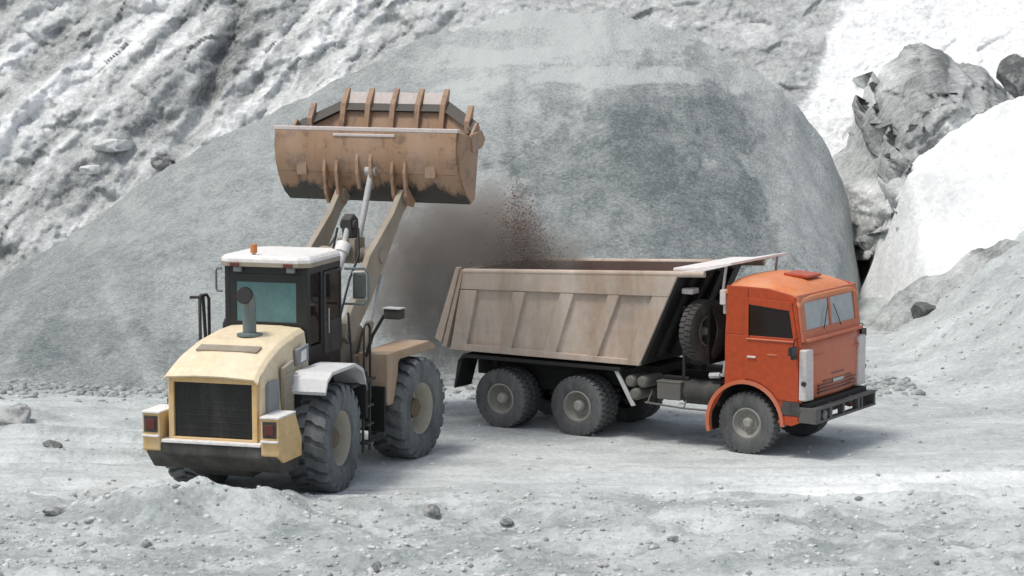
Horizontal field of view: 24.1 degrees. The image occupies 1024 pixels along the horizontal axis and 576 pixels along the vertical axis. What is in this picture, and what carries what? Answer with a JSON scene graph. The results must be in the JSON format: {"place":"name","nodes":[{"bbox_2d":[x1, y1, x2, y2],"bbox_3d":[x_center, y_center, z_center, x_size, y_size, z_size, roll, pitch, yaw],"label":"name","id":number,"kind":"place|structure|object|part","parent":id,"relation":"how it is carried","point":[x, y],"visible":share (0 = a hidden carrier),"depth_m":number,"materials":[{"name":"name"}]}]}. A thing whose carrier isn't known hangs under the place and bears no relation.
{"place":"outdoors","nodes":[
{"label":"outdoors","id":0,"kind":"place"},
{"bbox_2d":[0,10,861,390],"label":"gravel slope","id":1,"kind":"structure","parent":0,"point":[610,134],"depth_m":55.66,"materials":[{"name":"grey gravel"}]},
{"bbox_2d":[0,231,1023,575],"bbox_3d":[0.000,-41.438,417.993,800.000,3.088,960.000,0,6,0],"label":"ground","id":2,"kind":"structure","parent":0,"point":[986,467],"depth_m":37.14,"materials":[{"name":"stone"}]},
{"bbox_2d":[0,403,30,425],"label":"boulder","id":3,"kind":"object","parent":2,"relation":"on","point":[18,413],"visible":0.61,"depth_m":42.88,"materials":[{"name":"grey stone"}]},
{"bbox_2d":[43,440,62,447],"bbox_3d":[-7.843,2.686,40.989,0.416,0.192,0.305,6,9,44],"label":"stone","id":4,"kind":"object","parent":2,"relation":"on","point":[51,444],"visible":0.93,"depth_m":40.90,"materials":[{"name":"grey stone"}]},
{"bbox_2d":[42,507,65,515],"bbox_3d":[-6.659,3.253,34.881,0.344,0.143,0.215,1,7,12],"label":"stone","id":5,"kind":"object","parent":2,"relation":"on","point":[53,511],"visible":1,"depth_m":34.80,"materials":[{"name":"grey stone"}]},
{"bbox_2d":[140,541,152,548],"bbox_3d":[-5.032,3.571,32.986,0.173,0.184,0.238,2,7,14],"label":"stone","id":6,"kind":"object","parent":2,"relation":"on","point":[145,544],"visible":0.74,"depth_m":32.93,"materials":[{"name":"grey stone"}]},
{"bbox_2d":[141,88,484,492],"bbox_3d":[-3.138,-0.069,39.107,3.723,6.147,7.464,2,7,17],"label":"wheel loader","id":7,"kind":"object","parent":2,"relation":"on","point":[293,374],"visible":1,"depth_m":38.38,"materials":[{"name":"metal"}]},
{"bbox_2d":[371,561,381,571],"bbox_3d":[-1.793,3.714,31.897,0.158,0.172,0.154,4,8,30],"label":"stone","id":8,"kind":"object","parent":2,"relation":"on","point":[376,566],"visible":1,"depth_m":31.85,"materials":[{"name":"grey stone"}]},
{"bbox_2d":[423,504,439,517],"bbox_3d":[-1.179,3.274,35.059,0.258,0.258,0.322,-1,7,-5],"label":"stone","id":9,"kind":"object","parent":2,"relation":"on","point":[431,510],"visible":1,"depth_m":34.96,"materials":[{"name":"grey stone"}]},
{"bbox_2d":[0,375,925,412],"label":"slope foot gravel","id":10,"kind":"structure","parent":2,"relation":"on","point":[904,383],"depth_m":47.57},
{"bbox_2d":[500,516,513,524],"bbox_3d":[-0.074,3.377,34.714,0.212,0.154,0.224,-2,7,-14],"label":"stone","id":11,"kind":"object","parent":2,"relation":"on","point":[505,520],"visible":1,"depth_m":34.63,"materials":[{"name":"grey stone"}]},
{"bbox_2d":[435,252,875,453],"bbox_3d":[2.470,0.956,42.799,7.657,3.248,3.040,4,8,32],"label":"dump truck","id":12,"kind":"object","parent":2,"relation":"on","point":[585,346],"visible":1,"depth_m":41.77,"materials":[{"name":"metal"}]},
{"bbox_3d":[4.345,1.031,40.180,1.005,1.700,0.062,4,8,32],"label":"door","id":13,"kind":"part","parent":12,"relation":"part of","materials":[{"name":"orange paint"}]},
{"bbox_2d":[667,536,678,542],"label":"stone","id":14,"kind":"object","parent":2,"relation":"on","point":[674,539],"visible":0.99,"depth_m":33.34,"materials":[{"name":"grey stone"}]},
{"bbox_2d":[833,42,1015,276],"bbox_3d":[10.965,-3.970,68.983,8.469,9.228,21.982,0,6,0],"label":"rock outcrop","id":15,"kind":"object","parent":2,"relation":"on","point":[923,98],"visible":0.27,"depth_m":63.12,"materials":[{"name":"grey stone"}]},
{"bbox_2d":[996,54,1023,97],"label":"boulder","id":16,"kind":"object","parent":15,"relation":"on","point":[1010,74],"visible":0.92,"depth_m":63.06,"materials":[{"name":"grey stone"}]},
{"bbox_2d":[859,96,1023,300],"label":"white dust slope","id":17,"kind":"structure","parent":2,"relation":"on","point":[962,194],"depth_m":57.82,"materials":[{"name":"white sand"}]},
{"bbox_2d":[863,239,1020,330],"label":"rubble bank","id":18,"kind":"structure","parent":2,"relation":"on","point":[894,313],"depth_m":54.25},
{"bbox_2d":[910,302,935,318],"bbox_3d":[9.195,0.521,53.692,0.607,0.461,0.734,6,9,43],"label":"boulder","id":19,"kind":"object","parent":18,"relation":"on","point":[919,309],"visible":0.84,"depth_m":53.44,"materials":[{"name":"grey stone"}]},
{"bbox_2d":[0,0,1023,277],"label":"hillside","id":20,"kind":"structure","parent":0,"point":[176,80],"depth_m":68.43,"materials":[{"name":"grey stone"}]},
{"bbox_2d":[79,165,100,174],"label":"boulder","id":21,"kind":"object","parent":20,"relation":"on","point":[90,169],"visible":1,"depth_m":65.47,"materials":[{"name":"grey stone"}]},
{"bbox_2d":[91,139,134,152],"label":"boulder","id":22,"kind":"object","parent":20,"relation":"on","point":[113,145],"visible":1,"depth_m":65.65,"materials":[{"name":"grey stone"}]},
{"bbox_2d":[151,156,169,170],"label":"boulder","id":23,"kind":"object","parent":20,"relation":"on","point":[160,163],"visible":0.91,"depth_m":65.60,"materials":[{"name":"grey stone"}]},
{"bbox_2d":[470,175,580,269],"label":"falling soil","id":24,"kind":"structure","parent":0,"point":[518,228],"depth_m":43.74,"materials":[{"name":"brown soil"}]}
]}

